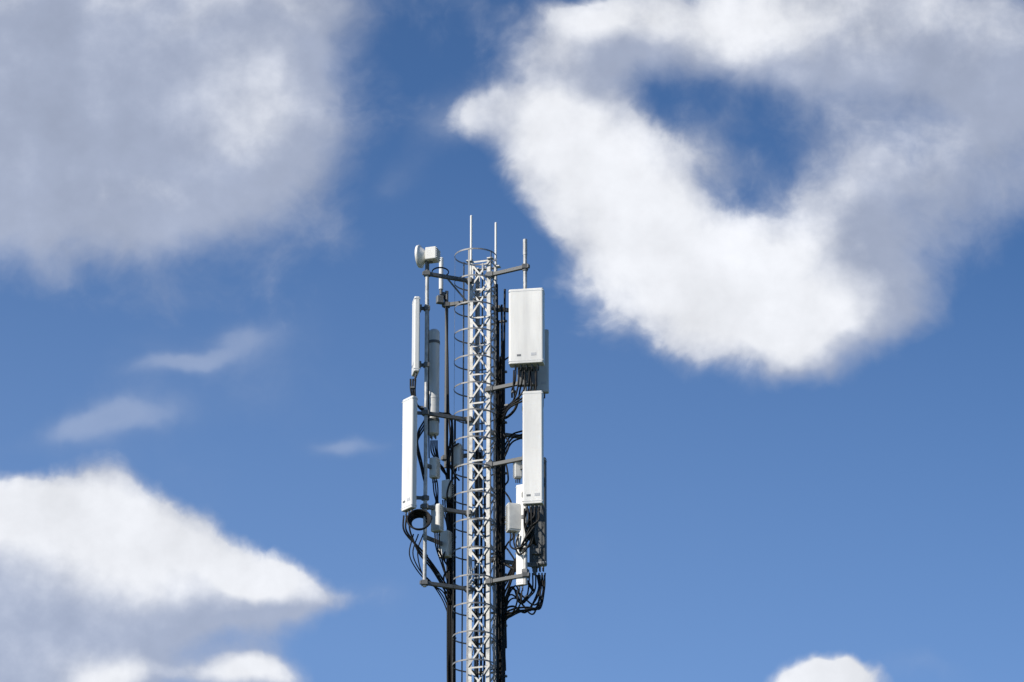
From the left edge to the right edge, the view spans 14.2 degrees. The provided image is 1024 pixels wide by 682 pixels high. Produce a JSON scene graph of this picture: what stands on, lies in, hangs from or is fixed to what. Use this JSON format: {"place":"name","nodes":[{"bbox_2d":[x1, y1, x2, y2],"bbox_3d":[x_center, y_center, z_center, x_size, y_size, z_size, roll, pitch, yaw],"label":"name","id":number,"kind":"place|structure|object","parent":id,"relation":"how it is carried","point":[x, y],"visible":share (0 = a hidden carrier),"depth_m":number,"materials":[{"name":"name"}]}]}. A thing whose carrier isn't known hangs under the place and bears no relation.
{"place":"outdoors","nodes":[
{"label":"outdoors","id":0,"kind":"place"},
{"bbox_2d":[0,0,1023,681],"label":"sky","id":1,"kind":"structure","parent":0,"point":[775,248],"materials":[{"name":"blue"}]},
{"label":"ground","id":2,"kind":"structure","parent":0,"visible":0},
{"bbox_2d":[466,257,500,681],"bbox_3d":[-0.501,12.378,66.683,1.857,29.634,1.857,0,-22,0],"label":"lattice tower","id":3,"kind":"structure","parent":2,"relation":"on","point":[477,346],"depth_m":70.70,"materials":[{"name":"grey metal"}]},
{"bbox_2d":[401,396,429,516],"bbox_3d":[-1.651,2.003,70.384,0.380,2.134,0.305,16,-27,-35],"label":"antenna","id":4,"kind":"object","parent":3,"relation":"attached to","point":[409,456],"visible":1,"depth_m":70.24,"materials":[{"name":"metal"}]},
{"bbox_2d":[411,296,429,378],"bbox_3d":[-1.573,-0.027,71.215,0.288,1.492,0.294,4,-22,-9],"label":"antenna","id":5,"kind":"object","parent":3,"relation":"attached to","point":[417,308],"visible":1,"depth_m":71.10,"materials":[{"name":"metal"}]},
{"bbox_2d":[415,245,440,269],"bbox_3d":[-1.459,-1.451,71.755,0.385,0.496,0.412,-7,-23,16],"label":"microwave dish","id":6,"kind":"object","parent":3,"relation":"on","point":[427,256],"visible":1,"depth_m":71.67,"materials":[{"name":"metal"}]},
{"bbox_2d":[427,457,440,479],"bbox_3d":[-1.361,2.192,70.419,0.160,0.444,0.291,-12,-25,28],"label":"remote radio unit","id":7,"kind":"object","parent":3,"relation":"attached to","point":[433,466],"visible":1,"depth_m":70.43,"materials":[{"name":"metal"}]},
{"bbox_2d":[429,329,439,439],"bbox_3d":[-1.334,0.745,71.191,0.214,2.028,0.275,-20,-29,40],"label":"panel antenna","id":8,"kind":"object","parent":3,"relation":"attached to","point":[434,347],"visible":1,"depth_m":71.11,"materials":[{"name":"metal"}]},
{"bbox_2d":[431,503,443,533],"bbox_3d":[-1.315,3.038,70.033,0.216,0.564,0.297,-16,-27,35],"label":"remote radio unit","id":9,"kind":"object","parent":3,"relation":"attached to","point":[437,521],"visible":1,"depth_m":70.03,"materials":[{"name":"metal"}]},
{"bbox_2d":[427,530,452,562],"bbox_3d":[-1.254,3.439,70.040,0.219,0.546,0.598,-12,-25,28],"label":"remote radio unit","id":10,"kind":"object","parent":3,"relation":"attached to","point":[446,539],"visible":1,"depth_m":70.15,"materials":[{"name":"metal"}]},
{"bbox_2d":[436,257,445,304],"bbox_3d":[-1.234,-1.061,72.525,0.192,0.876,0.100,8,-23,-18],"label":"whip antenna","id":11,"kind":"object","parent":3,"relation":"attached to","point":[440,298],"visible":0.9,"depth_m":72.43,"materials":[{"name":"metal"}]},
{"bbox_2d":[441,479,453,500],"bbox_3d":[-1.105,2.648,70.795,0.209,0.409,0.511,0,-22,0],"label":"remote radio unit","id":12,"kind":"object","parent":3,"relation":"attached to","point":[445,483],"visible":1,"depth_m":70.61,"materials":[{"name":"metal"}]},
{"bbox_2d":[450,443,462,470],"bbox_3d":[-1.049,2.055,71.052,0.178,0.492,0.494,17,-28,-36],"label":"remote radio unit","id":13,"kind":"object","parent":3,"relation":"attached to","point":[457,455],"visible":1,"depth_m":70.90,"materials":[{"name":"metal"}]},
{"bbox_2d":[452,248,495,681],"bbox_3d":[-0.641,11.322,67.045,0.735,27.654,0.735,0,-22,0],"label":"safety cage ladder","id":14,"kind":"object","parent":3,"relation":"attached to","point":[467,450],"visible":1,"depth_m":70.77,"materials":[{"name":"grey metal"}]},
{"bbox_2d":[402,267,545,681],"bbox_3d":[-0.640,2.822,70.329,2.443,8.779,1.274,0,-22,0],"label":"cables","id":15,"kind":"object","parent":3,"relation":"attached to","point":[528,378],"visible":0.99,"depth_m":70.27,"materials":[{"name":"black plastic"}]},
{"bbox_2d":[419,254,538,592],"bbox_3d":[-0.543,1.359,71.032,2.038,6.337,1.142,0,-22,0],"label":"mast poles and arms","id":16,"kind":"object","parent":3,"relation":"attached to","point":[424,505],"visible":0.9,"depth_m":70.78},
{"bbox_2d":[470,215,496,279],"bbox_3d":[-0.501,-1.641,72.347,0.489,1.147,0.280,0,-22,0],"label":"lightning rods","id":17,"kind":"object","parent":3,"relation":"attached to","point":[471,245],"visible":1,"depth_m":72.35,"materials":[{"name":"silver metal"}]},
{"bbox_2d":[505,503,522,533],"bbox_3d":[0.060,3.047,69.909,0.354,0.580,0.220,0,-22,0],"label":"remote radio unit","id":18,"kind":"object","parent":3,"relation":"attached to","point":[513,516],"visible":1,"depth_m":69.85,"materials":[{"name":"metal"}]},
{"bbox_2d":[513,461,522,482],"bbox_3d":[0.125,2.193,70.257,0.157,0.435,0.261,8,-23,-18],"label":"remote radio unit","id":19,"kind":"object","parent":3,"relation":"attached to","point":[517,469],"visible":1,"depth_m":70.27,"materials":[{"name":"metal"}]},
{"bbox_2d":[516,484,528,591],"bbox_3d":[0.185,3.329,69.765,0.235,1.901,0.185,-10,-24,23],"label":"panel antenna","id":20,"kind":"object","parent":3,"relation":"attached to","point":[519,558],"visible":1,"depth_m":69.70,"materials":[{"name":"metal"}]},
{"bbox_2d":[523,239,527,270],"bbox_3d":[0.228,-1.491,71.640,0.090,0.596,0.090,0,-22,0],"label":"whip antenna","id":21,"kind":"object","parent":3,"relation":"attached to","point":[525,247],"visible":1,"depth_m":71.66,"materials":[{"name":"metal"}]},
{"bbox_2d":[508,288,544,371],"bbox_3d":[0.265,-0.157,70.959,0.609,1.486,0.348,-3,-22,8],"label":"antenna","id":22,"kind":"object","parent":3,"relation":"attached to","point":[526,328],"visible":1,"depth_m":70.80,"materials":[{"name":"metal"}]},
{"bbox_2d":[522,391,543,510],"bbox_3d":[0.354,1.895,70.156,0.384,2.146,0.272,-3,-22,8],"label":"antenna","id":23,"kind":"object","parent":3,"relation":"attached to","point":[533,451],"visible":1,"depth_m":70.04,"materials":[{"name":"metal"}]},
{"bbox_2d":[529,457,546,571],"bbox_3d":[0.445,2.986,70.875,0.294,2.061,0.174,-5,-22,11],"label":"antenna","id":24,"kind":"object","parent":3,"relation":"attached to","point":[540,551],"visible":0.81,"depth_m":70.67,"materials":[{"name":"metal"}]},
{"bbox_2d":[531,329,548,398],"bbox_3d":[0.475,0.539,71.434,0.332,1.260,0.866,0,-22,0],"label":"antenna","id":25,"kind":"object","parent":3,"relation":"attached to","point":[543,378],"visible":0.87,"depth_m":70.97,"materials":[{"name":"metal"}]}
]}

